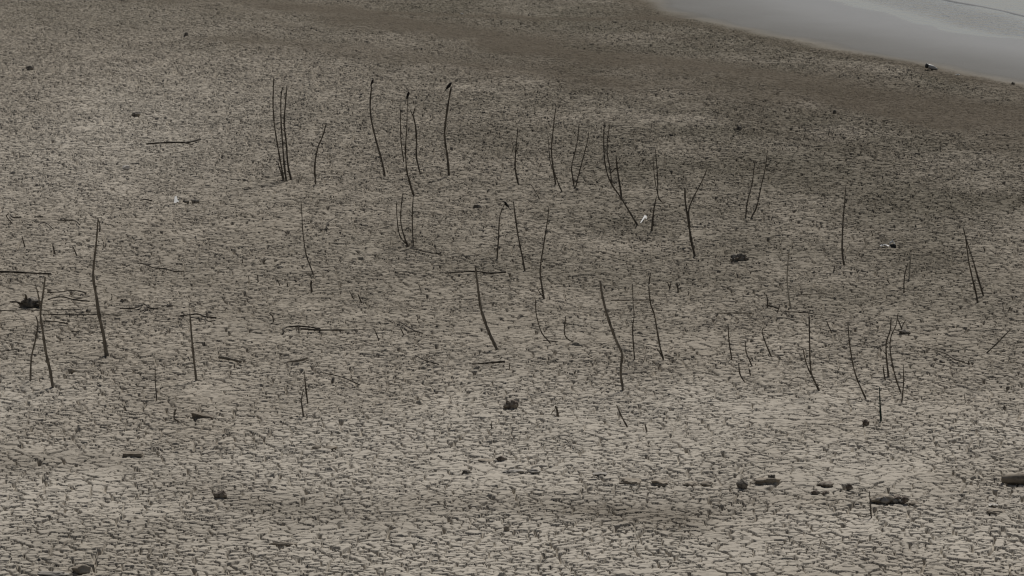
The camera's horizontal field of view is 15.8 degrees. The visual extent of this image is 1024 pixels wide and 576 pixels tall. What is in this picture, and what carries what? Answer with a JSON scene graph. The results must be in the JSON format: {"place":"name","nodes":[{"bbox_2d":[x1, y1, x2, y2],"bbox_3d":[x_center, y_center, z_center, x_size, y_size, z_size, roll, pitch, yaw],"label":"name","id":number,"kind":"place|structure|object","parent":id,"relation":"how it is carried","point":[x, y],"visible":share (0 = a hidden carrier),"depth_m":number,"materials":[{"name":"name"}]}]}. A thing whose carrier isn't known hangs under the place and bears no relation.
{"place":"outdoors","nodes":[
{"label":"outdoors","id":0,"kind":"place"},
{"bbox_2d":[0,0,1023,575],"bbox_3d":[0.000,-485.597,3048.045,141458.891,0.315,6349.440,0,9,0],"label":"lake bed","id":1,"kind":"object","parent":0,"point":[906,150],"visible":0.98,"depth_m":56.08,"materials":[{"name":"soil"}]},
{"bbox_2d":[0,270,50,273],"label":"fallen stick","id":2,"kind":"object","parent":1,"relation":"on","point":[18,272],"visible":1,"depth_m":57.32,"materials":[{"name":"wood"}]},
{"bbox_2d":[10,294,42,307],"bbox_3d":[-7.156,0.193,54.286,0.463,0.263,0.317,0,9,0],"label":"driftwood stump","id":3,"kind":"object","parent":1,"relation":"on","point":[30,302],"visible":0.93,"depth_m":54.21,"materials":[{"name":"wood"}]},
{"bbox_2d":[29,316,38,380],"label":"dead stick","id":4,"kind":"object","parent":1,"relation":"on","point":[31,361],"visible":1,"depth_m":48.51,"materials":[{"name":"wood"}]},
{"bbox_2d":[0,309,75,310],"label":"fallen stick","id":5,"kind":"object","parent":1,"relation":"on","point":[37,310],"visible":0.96,"depth_m":53.85,"materials":[{"name":"wood"}]},
{"bbox_2d":[35,277,53,387],"bbox_3d":[-6.090,0.628,47.971,0.251,1.579,0.090,-4,10,-24],"label":"forked stick","id":6,"kind":"object","parent":1,"relation":"on","point":[45,351],"visible":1,"depth_m":47.98,"materials":[{"name":"wood"}]},
{"bbox_2d":[37,571,70,575],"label":"mud clod","id":7,"kind":"object","parent":1,"relation":"on","point":[50,573],"visible":1,"depth_m":37.90,"materials":[{"name":"soil"}]},
{"bbox_2d":[43,320,67,323],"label":"fallen stick","id":8,"kind":"object","parent":1,"relation":"on","point":[54,321],"visible":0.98,"depth_m":52.84,"materials":[{"name":"wood"}]},
{"bbox_2d":[47,290,86,292],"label":"fallen stick","id":9,"kind":"object","parent":1,"relation":"on","point":[66,291],"visible":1,"depth_m":55.55,"materials":[{"name":"wood"}]},
{"bbox_2d":[48,296,89,301],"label":"fallen stick","id":10,"kind":"object","parent":1,"relation":"on","point":[69,298],"visible":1,"depth_m":54.84,"materials":[{"name":"wood"}]},
{"bbox_2d":[68,368,76,373],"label":"mud clod","id":11,"kind":"object","parent":1,"relation":"on","point":[71,370],"visible":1,"depth_m":49.07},
{"bbox_2d":[71,564,90,574],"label":"stone","id":12,"kind":"object","parent":1,"relation":"on","point":[78,569],"visible":1,"depth_m":38.02,"materials":[{"name":"stone"}]},
{"bbox_2d":[43,314,120,315],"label":"fallen stick","id":13,"kind":"object","parent":1,"relation":"on","point":[79,314],"visible":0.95,"depth_m":53.43,"materials":[{"name":"wood"}]},
{"bbox_2d":[92,218,108,356],"bbox_3d":[-5.610,0.031,50.237,0.163,2.038,0.220,6,11,32],"label":"dead stick","id":14,"kind":"object","parent":1,"relation":"on","point":[106,353],"visible":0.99,"depth_m":50.23,"materials":[{"name":"wood"}]},
{"bbox_2d":[123,451,142,457],"bbox_3d":[-4.535,1.998,44.019,0.237,0.071,0.169,0,9,0],"label":"wooden block","id":15,"kind":"object","parent":1,"relation":"on","point":[126,454],"depth_m":43.95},
{"bbox_2d":[131,112,139,117],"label":"stone","id":16,"kind":"object","parent":1,"relation":"on","point":[135,114],"visible":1,"depth_m":78.75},
{"bbox_2d":[120,303,158,311],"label":"fallen stick","id":17,"kind":"object","parent":1,"relation":"on","point":[145,308],"visible":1,"depth_m":53.99,"materials":[{"name":"wood"}]},
{"bbox_2d":[155,366,157,400],"bbox_3d":[-4.571,1.270,47.318,0.045,0.528,0.040,-1,9,-7],"label":"dead twig","id":18,"kind":"object","parent":1,"relation":"on","point":[155,384],"visible":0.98,"depth_m":47.31,"materials":[{"name":"wood"}]},
{"bbox_2d":[139,262,183,271],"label":"fallen stick","id":19,"kind":"object","parent":1,"relation":"on","point":[162,268],"visible":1,"depth_m":57.95,"materials":[{"name":"wood"}]},
{"bbox_2d":[146,138,200,144],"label":"fallen stick","id":20,"kind":"object","parent":1,"relation":"on","point":[188,142],"visible":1,"depth_m":73.72,"materials":[{"name":"wood"}]},
{"bbox_2d":[189,313,196,380],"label":"dead stick","id":21,"kind":"object","parent":1,"relation":"on","point":[193,356],"visible":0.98,"depth_m":48.68,"materials":[{"name":"wood"}]},
{"bbox_2d":[180,313,215,321],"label":"fallen stick","id":22,"kind":"object","parent":1,"relation":"on","point":[205,317],"visible":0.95,"depth_m":53.42,"materials":[{"name":"wood"}]},
{"bbox_2d":[192,411,213,418],"bbox_3d":[-3.887,1.600,46.301,0.276,0.093,0.131,1,9,7],"label":"wood wedge","id":23,"kind":"object","parent":1,"relation":"on","point":[196,414],"visible":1,"depth_m":46.25,"materials":[{"name":"wood"}]},
{"bbox_2d":[213,490,226,497],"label":"stone","id":24,"kind":"object","parent":1,"relation":"on","point":[220,494],"visible":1,"depth_m":41.59,"materials":[{"name":"stone"}]},
{"bbox_2d":[218,356,241,362],"bbox_3d":[-3.825,0.965,49.981,0.403,0.061,0.067,7,11,35],"label":"log piece","id":25,"kind":"object","parent":1,"relation":"on","point":[229,358],"visible":1,"depth_m":49.98,"materials":[{"name":"brown plant"}]},
{"bbox_2d":[272,78,284,180],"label":"dead stick","id":26,"kind":"object","parent":1,"relation":"on","point":[275,130],"visible":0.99,"depth_m":68.48,"materials":[{"name":"wood"}]},
{"bbox_2d":[269,542,296,545],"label":"mud clod","id":27,"kind":"object","parent":1,"relation":"on","point":[283,543],"visible":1,"depth_m":39.30,"materials":[{"name":"soil"}]},
{"bbox_2d":[280,86,286,181],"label":"dead stick","id":28,"kind":"object","parent":1,"relation":"on","point":[282,136],"visible":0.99,"depth_m":68.40,"materials":[{"name":"wood"}]},
{"bbox_2d":[282,85,291,179],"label":"dead stick","id":29,"kind":"object","parent":1,"relation":"on","point":[285,142],"visible":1,"depth_m":68.64,"materials":[{"name":"wood"}]},
{"bbox_2d":[287,356,307,362],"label":"fallen stick","id":30,"kind":"object","parent":1,"relation":"on","point":[301,359],"visible":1,"depth_m":49.91,"materials":[{"name":"wood"}]},
{"bbox_2d":[299,389,303,416],"bbox_3d":[-2.639,1.496,46.203,0.076,0.450,0.048,0,9,0],"label":"dead twig","id":31,"kind":"object","parent":1,"relation":"on","point":[301,404],"visible":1,"depth_m":46.19,"materials":[{"name":"wood"}]},
{"bbox_2d":[304,371,307,402],"bbox_3d":[-2.636,1.319,47.158,0.068,0.524,0.028,-7,11,-35],"label":"dead twig","id":32,"kind":"object","parent":1,"relation":"on","point":[305,387],"visible":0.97,"depth_m":47.14,"materials":[{"name":"wood"}]},
{"bbox_2d":[301,203,313,274],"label":"dead stick","id":33,"kind":"object","parent":1,"relation":"on","point":[304,242],"visible":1,"depth_m":57.48,"materials":[{"name":"wood"}]},
{"bbox_2d":[313,123,326,184],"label":"dead stick","id":34,"kind":"object","parent":1,"relation":"on","point":[314,173],"visible":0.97,"depth_m":67.96,"materials":[{"name":"wood"}]},
{"bbox_2d":[282,325,364,331],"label":"fallen stick","id":35,"kind":"object","parent":1,"relation":"on","point":[317,329],"visible":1,"depth_m":52.25,"materials":[{"name":"wood"}]},
{"bbox_2d":[325,373,359,384],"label":"fallen stick","id":36,"kind":"object","parent":1,"relation":"on","point":[343,377],"visible":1,"depth_m":48.74,"materials":[{"name":"wood"}]},
{"bbox_2d":[369,85,385,176],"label":"dead stick","id":37,"kind":"object","parent":1,"relation":"on","point":[382,166],"visible":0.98,"depth_m":69.16,"materials":[{"name":"wood"}]},
{"bbox_2d":[396,201,406,244],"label":"dead stick","id":38,"kind":"object","parent":1,"relation":"on","point":[398,226],"visible":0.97,"depth_m":60.45,"materials":[{"name":"wood"}]},
{"bbox_2d":[400,108,404,161],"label":"dead stick","id":39,"kind":"object","parent":1,"relation":"on","point":[400,136],"visible":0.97,"depth_m":71.16,"materials":[{"name":"wood"}]},
{"bbox_2d":[400,193,408,246],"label":"dead stick","id":40,"kind":"object","parent":1,"relation":"on","point":[406,242],"visible":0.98,"depth_m":60.43,"materials":[{"name":"wood"}]},
{"bbox_2d":[404,99,414,195],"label":"dead stick","id":41,"kind":"object","parent":1,"relation":"on","point":[412,191],"visible":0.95,"depth_m":66.30,"materials":[{"name":"wood"}]},
{"bbox_2d":[411,196,414,245],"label":"dead stick","id":42,"kind":"object","parent":1,"relation":"on","point":[412,223],"visible":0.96,"depth_m":60.26,"materials":[{"name":"wood"}]},
{"bbox_2d":[410,106,420,173],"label":"dead stick","id":43,"kind":"object","parent":1,"relation":"on","point":[416,140],"visible":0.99,"depth_m":69.62,"materials":[{"name":"wood"}]},
{"bbox_2d":[400,248,440,253],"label":"fallen stick","id":44,"kind":"object","parent":1,"relation":"on","point":[421,250],"visible":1,"depth_m":59.56,"materials":[{"name":"wood"}]},
{"bbox_2d":[444,87,451,174],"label":"dead stick","id":45,"kind":"object","parent":1,"relation":"on","point":[447,157],"visible":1,"depth_m":69.23,"materials":[{"name":"wood"}]},
{"bbox_2d":[445,271,505,273],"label":"fallen stick","id":46,"kind":"object","parent":1,"relation":"on","point":[477,271],"visible":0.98,"depth_m":57.34,"materials":[{"name":"wood"}]},
{"bbox_2d":[478,458,493,461],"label":"mud clod","id":47,"kind":"object","parent":1,"relation":"on","point":[487,459],"visible":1,"depth_m":43.52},
{"bbox_2d":[475,265,498,349],"bbox_3d":[-0.343,0.314,50.743,0.353,1.290,0.055,-1,9,-8],"label":"dead stick","id":48,"kind":"object","parent":1,"relation":"on","point":[486,325],"visible":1,"depth_m":50.73,"materials":[{"name":"wood"}]},
{"bbox_2d":[471,360,504,364],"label":"fallen stick","id":49,"kind":"object","parent":1,"relation":"on","point":[492,362],"visible":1,"depth_m":49.61,"materials":[{"name":"wood"}]},
{"bbox_2d":[496,204,504,258],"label":"dead stick","id":50,"kind":"object","parent":1,"relation":"on","point":[499,223],"visible":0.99,"depth_m":58.69,"materials":[{"name":"wood"}]},
{"bbox_2d":[496,456,506,461],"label":"mud clod","id":51,"kind":"object","parent":1,"relation":"on","point":[500,458],"visible":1,"depth_m":43.46,"materials":[{"name":"brown soil"}]},
{"bbox_2d":[503,399,518,409],"bbox_3d":[-0.013,1.484,46.626,0.201,0.145,0.161,0,9,0],"label":"stone","id":52,"kind":"object","parent":1,"relation":"on","point":[511,404],"visible":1,"depth_m":46.57,"materials":[{"name":"stone"}]},
{"bbox_2d":[502,469,524,472],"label":"mud clod","id":53,"kind":"object","parent":1,"relation":"on","point":[514,471],"visible":1,"depth_m":42.87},
{"bbox_2d":[514,128,519,184],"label":"dead stick","id":54,"kind":"object","parent":1,"relation":"on","point":[516,149],"visible":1,"depth_m":67.97,"materials":[{"name":"wood"}]},
{"bbox_2d":[513,202,525,270],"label":"dead stick","id":55,"kind":"object","parent":1,"relation":"on","point":[518,238],"visible":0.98,"depth_m":57.73,"materials":[{"name":"wood"}]},
{"bbox_2d":[528,468,540,472],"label":"mud clod","id":56,"kind":"object","parent":1,"relation":"on","point":[532,470],"visible":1,"depth_m":42.87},
{"bbox_2d":[535,299,550,343],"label":"dead stick","id":57,"kind":"object","parent":1,"relation":"on","point":[538,323],"visible":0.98,"depth_m":51.22,"materials":[{"name":"wood"}]},
{"bbox_2d":[538,207,548,298],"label":"dead stick","id":58,"kind":"object","parent":1,"relation":"on","point":[542,295],"visible":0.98,"depth_m":55.13,"materials":[{"name":"wood"}]},
{"bbox_2d":[550,108,556,183],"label":"dead stick","id":59,"kind":"object","parent":1,"relation":"on","point":[551,148],"visible":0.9,"depth_m":67.82,"materials":[{"name":"wood"}]},
{"bbox_2d":[547,134,562,191],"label":"dead stick","id":60,"kind":"object","parent":1,"relation":"on","point":[552,168],"visible":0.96,"depth_m":66.87,"materials":[{"name":"wood"}]},
{"bbox_2d":[564,316,573,341],"bbox_3d":[0.838,0.629,51.068,0.243,0.496,0.024,0,9,0],"label":"dead twig","id":61,"kind":"object","parent":1,"relation":"on","point":[564,330],"visible":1,"depth_m":51.05,"materials":[{"name":"wood"}]},
{"bbox_2d":[571,126,578,187],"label":"dead stick","id":62,"kind":"object","parent":1,"relation":"on","point":[573,158],"visible":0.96,"depth_m":67.43,"materials":[{"name":"wood"}]},
{"bbox_2d":[575,132,588,187],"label":"dead stick","id":63,"kind":"object","parent":1,"relation":"on","point":[582,161],"visible":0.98,"depth_m":67.50,"materials":[{"name":"wood"}]},
{"bbox_2d":[593,472,606,474],"bbox_3d":[1.020,2.151,42.688,0.171,0.019,0.120,0,9,0],"label":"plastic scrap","id":64,"kind":"object","parent":1,"relation":"on","point":[601,473],"visible":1,"depth_m":42.68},
{"bbox_2d":[599,280,623,390],"bbox_3d":[1.297,0.664,47.884,0.338,1.536,0.056,1,9,7],"label":"dead stick","id":65,"kind":"object","parent":1,"relation":"on","point":[614,336],"visible":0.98,"depth_m":47.87,"materials":[{"name":"wood"}]},
{"bbox_2d":[612,155,622,198],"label":"dead stick","id":66,"kind":"object","parent":1,"relation":"on","point":[617,168],"visible":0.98,"depth_m":65.89,"materials":[{"name":"wood"}]},
{"bbox_2d":[603,122,638,225],"bbox_3d":[1.855,-1.898,62.694,0.654,1.875,0.105,3,10,16],"label":"forked stick","id":67,"kind":"object","parent":1,"relation":"on","point":[610,181],"visible":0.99,"depth_m":62.72,"materials":[{"name":"wood"}]},
{"bbox_2d":[616,405,627,426],"bbox_3d":[1.364,1.626,45.277,0.169,0.392,0.022,0,9,-3],"label":"dead twig","id":68,"kind":"object","parent":1,"relation":"on","point":[622,417],"visible":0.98,"depth_m":45.27,"materials":[{"name":"wood"}]},
{"bbox_2d":[619,477,641,484],"bbox_3d":[1.356,2.217,42.252,0.266,0.071,0.245,0,9,0],"label":"mud clod","id":69,"kind":"object","parent":1,"relation":"on","point":[626,480],"visible":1,"depth_m":42.21,"materials":[{"name":"soil"}]},
{"bbox_2d":[611,299,653,300],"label":"fallen stick","id":70,"kind":"object","parent":1,"relation":"on","point":[631,299],"visible":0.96,"depth_m":54.82,"materials":[{"name":"wood"}]},
{"bbox_2d":[631,284,634,359],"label":"dead stick","id":71,"kind":"object","parent":1,"relation":"on","point":[632,325],"visible":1,"depth_m":49.89,"materials":[{"name":"wood"}]},
{"bbox_2d":[651,196,656,230],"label":"dead stick","id":72,"kind":"object","parent":1,"relation":"on","point":[653,215],"visible":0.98,"depth_m":62.10,"materials":[{"name":"wood"}]},
{"bbox_2d":[648,286,663,359],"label":"dead stick","id":73,"kind":"object","parent":1,"relation":"on","point":[660,352],"visible":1,"depth_m":49.87,"materials":[{"name":"wood"}]},
{"bbox_2d":[653,149,661,201],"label":"dead stick","id":74,"kind":"object","parent":1,"relation":"on","point":[657,177],"visible":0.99,"depth_m":65.63,"materials":[{"name":"wood"}]},
{"bbox_2d":[651,479,668,485],"bbox_3d":[1.696,2.237,42.180,0.217,0.069,0.200,0,9,0],"label":"mud clod","id":75,"kind":"object","parent":1,"relation":"on","point":[660,482],"visible":1,"depth_m":42.14,"materials":[{"name":"soil"}]},
{"bbox_2d":[682,481,696,486],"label":"mud clod","id":76,"kind":"object","parent":1,"relation":"on","point":[689,483],"visible":1,"depth_m":42.15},
{"bbox_2d":[684,169,706,256],"bbox_3d":[2.964,-1.173,59.489,0.370,1.533,0.127,0,9,0],"label":"forked stick","id":77,"kind":"object","parent":1,"relation":"on","point":[690,235],"visible":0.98,"depth_m":59.49,"materials":[{"name":"wood"}]},
{"bbox_2d":[700,481,712,486],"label":"mud clod","id":78,"kind":"object","parent":1,"relation":"on","point":[706,483],"visible":1,"depth_m":42.13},
{"bbox_2d":[728,325,731,359],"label":"dead stick","id":79,"kind":"object","parent":1,"relation":"on","point":[729,343],"visible":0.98,"depth_m":49.96,"materials":[{"name":"wood"}]},
{"bbox_2d":[715,312,751,313],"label":"fallen stick","id":80,"kind":"object","parent":1,"relation":"on","point":[734,312],"visible":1,"depth_m":53.57,"materials":[{"name":"wood"}]},
{"bbox_2d":[736,479,747,488],"bbox_3d":[2.629,2.249,42.047,0.139,0.147,0.125,0,9,0],"label":"stone","id":81,"kind":"object","parent":1,"relation":"on","point":[742,484],"visible":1,"depth_m":42.01,"materials":[{"name":"stone"}]},
{"bbox_2d":[745,342,752,365],"bbox_3d":[3.189,0.932,49.493,0.128,0.430,0.025,2,10,15],"label":"dead twig","id":82,"kind":"object","parent":1,"relation":"on","point":[747,355],"visible":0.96,"depth_m":49.49,"materials":[{"name":"wood"}]},
{"bbox_2d":[745,164,754,217],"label":"dead stick","id":83,"kind":"object","parent":1,"relation":"on","point":[746,210],"visible":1,"depth_m":63.66,"materials":[{"name":"wood"}]},
{"bbox_2d":[751,150,767,217],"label":"dead stick","id":84,"kind":"object","parent":1,"relation":"on","point":[760,188],"visible":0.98,"depth_m":63.73,"materials":[{"name":"wood"}]},
{"bbox_2d":[762,327,771,356],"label":"dead stick","id":85,"kind":"object","parent":1,"relation":"on","point":[765,343],"visible":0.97,"depth_m":50.23,"materials":[{"name":"wood"}]},
{"bbox_2d":[754,477,780,484],"bbox_3d":[2.934,2.212,42.264,0.315,0.087,0.181,0,9,0],"label":"mud clod","id":86,"kind":"object","parent":1,"relation":"on","point":[766,480],"visible":1,"depth_m":42.20,"materials":[{"name":"soil"}]},
{"bbox_2d":[786,248,791,308],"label":"dead stick","id":87,"kind":"object","parent":1,"relation":"on","point":[787,279],"visible":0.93,"depth_m":54.23,"materials":[{"name":"brown wood"}]},
{"bbox_2d":[803,316,819,390],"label":"forked stick","id":88,"kind":"object","parent":1,"relation":"on","point":[814,380],"visible":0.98,"depth_m":47.73,"materials":[{"name":"wood"}]},
{"bbox_2d":[817,481,833,487],"bbox_3d":[3.590,2.245,42.058,0.183,0.064,0.156,6,11,32],"label":"mud clod","id":89,"kind":"object","parent":1,"relation":"on","point":[824,484],"visible":1,"depth_m":42.01,"materials":[{"name":"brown soil"}]},
{"bbox_2d":[841,186,845,265],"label":"dead stick","id":90,"kind":"object","parent":1,"relation":"on","point":[843,261],"visible":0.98,"depth_m":58.51,"materials":[{"name":"wood"}]},
{"bbox_2d":[846,484,852,489],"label":"mud clod","id":91,"kind":"object","parent":1,"relation":"on","point":[849,487],"visible":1,"depth_m":41.84,"materials":[{"name":"brown soil"}]},
{"bbox_2d":[848,323,866,398],"bbox_3d":[4.441,0.979,47.270,0.275,1.119,0.028,1,9,5],"label":"dead stick","id":92,"kind":"object","parent":1,"relation":"on","point":[862,391],"visible":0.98,"depth_m":47.27,"materials":[{"name":"wood"}]},
{"bbox_2d":[862,419,868,425],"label":"mud clod","id":93,"kind":"object","parent":1,"relation":"on","point":[865,422],"visible":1,"depth_m":45.58,"materials":[{"name":"brown soil"}]},
{"bbox_2d":[878,387,881,420],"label":"dead stick","id":94,"kind":"object","parent":1,"relation":"on","point":[879,403],"visible":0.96,"depth_m":45.78,"materials":[{"name":"wood"}]},
{"bbox_2d":[883,321,890,377],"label":"dead stick","id":95,"kind":"object","parent":1,"relation":"on","point":[885,352],"visible":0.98,"depth_m":48.81,"materials":[{"name":"wood"}]},
{"bbox_2d":[870,493,909,504],"bbox_3d":[4.232,2.372,41.246,0.462,0.124,0.254,2,9,12],"label":"rubble mound","id":96,"kind":"object","parent":1,"relation":"on","point":[881,498],"visible":0.99,"depth_m":41.17,"materials":[{"name":"grey stone"}]},
{"bbox_2d":[889,313,901,393],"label":"dead stick","id":97,"kind":"object","parent":1,"relation":"on","point":[891,357],"visible":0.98,"depth_m":47.66,"materials":[{"name":"wood"}]},
{"bbox_2d":[901,365,905,401],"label":"dead stick","id":98,"kind":"object","parent":1,"relation":"on","point":[903,385],"visible":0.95,"depth_m":47.21,"materials":[{"name":"wood"}]},
{"bbox_2d":[898,329,910,334],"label":"mud clod","id":99,"kind":"object","parent":1,"relation":"on","point":[904,332],"visible":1,"depth_m":52.10,"materials":[{"name":"soil"}]},
{"bbox_2d":[903,263,907,292],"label":"dead stick","id":100,"kind":"object","parent":1,"relation":"on","point":[904,280],"visible":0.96,"depth_m":55.86,"materials":[{"name":"wood"}]},
{"bbox_2d":[922,346,964,362],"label":"fallen stick","id":101,"kind":"object","parent":1,"relation":"on","point":[953,358],"visible":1,"depth_m":50.22,"materials":[{"name":"wood"}]},
{"bbox_2d":[965,236,978,302],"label":"dead stick","id":102,"kind":"object","parent":1,"relation":"on","point":[968,262],"visible":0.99,"depth_m":54.57,"materials":[{"name":"wood"}]},
{"bbox_2d":[963,228,983,295],"bbox_3d":[6.941,-0.342,55.302,0.351,1.130,0.036,2,9,10],"label":"dead stick","id":103,"kind":"object","parent":1,"relation":"on","point":[978,279],"visible":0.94,"depth_m":55.30,"materials":[{"name":"wood"}]},
{"bbox_2d":[986,508,1004,513],"bbox_3d":[5.362,2.479,40.790,0.219,0.056,0.208,6,11,31],"label":"mud clod","id":104,"kind":"object","parent":1,"relation":"on","point":[994,511],"visible":1,"depth_m":40.75,"materials":[{"name":"soil"}]},
{"bbox_2d":[986,329,1010,352],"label":"dead stick","id":105,"kind":"object","parent":1,"relation":"on","point":[997,342],"visible":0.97,"depth_m":50.60,"materials":[{"name":"wood"}]},
{"bbox_2d":[1001,473,1023,484],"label":"log","id":106,"kind":"object","parent":1,"relation":"on","point":[1018,478],"visible":1,"depth_m":42.26,"materials":[{"name":"wood"}]},
{"bbox_2d":[730,254,748,261],"bbox_3d":[3.651,-0.477,59.075,0.292,0.156,0.216,-6,11,-33],"label":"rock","id":107,"kind":"object","parent":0,"point":[738,257],"visible":1,"depth_m":59.05,"materials":[{"name":"stone"}]},
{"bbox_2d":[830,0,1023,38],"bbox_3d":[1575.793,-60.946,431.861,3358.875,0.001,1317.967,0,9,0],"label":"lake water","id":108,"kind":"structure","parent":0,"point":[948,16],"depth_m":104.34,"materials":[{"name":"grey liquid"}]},
{"bbox_2d":[925,63,937,69],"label":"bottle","id":109,"kind":"object","parent":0,"point":[929,66],"visible":1,"depth_m":88.42,"materials":[{"name":"white plastic"}]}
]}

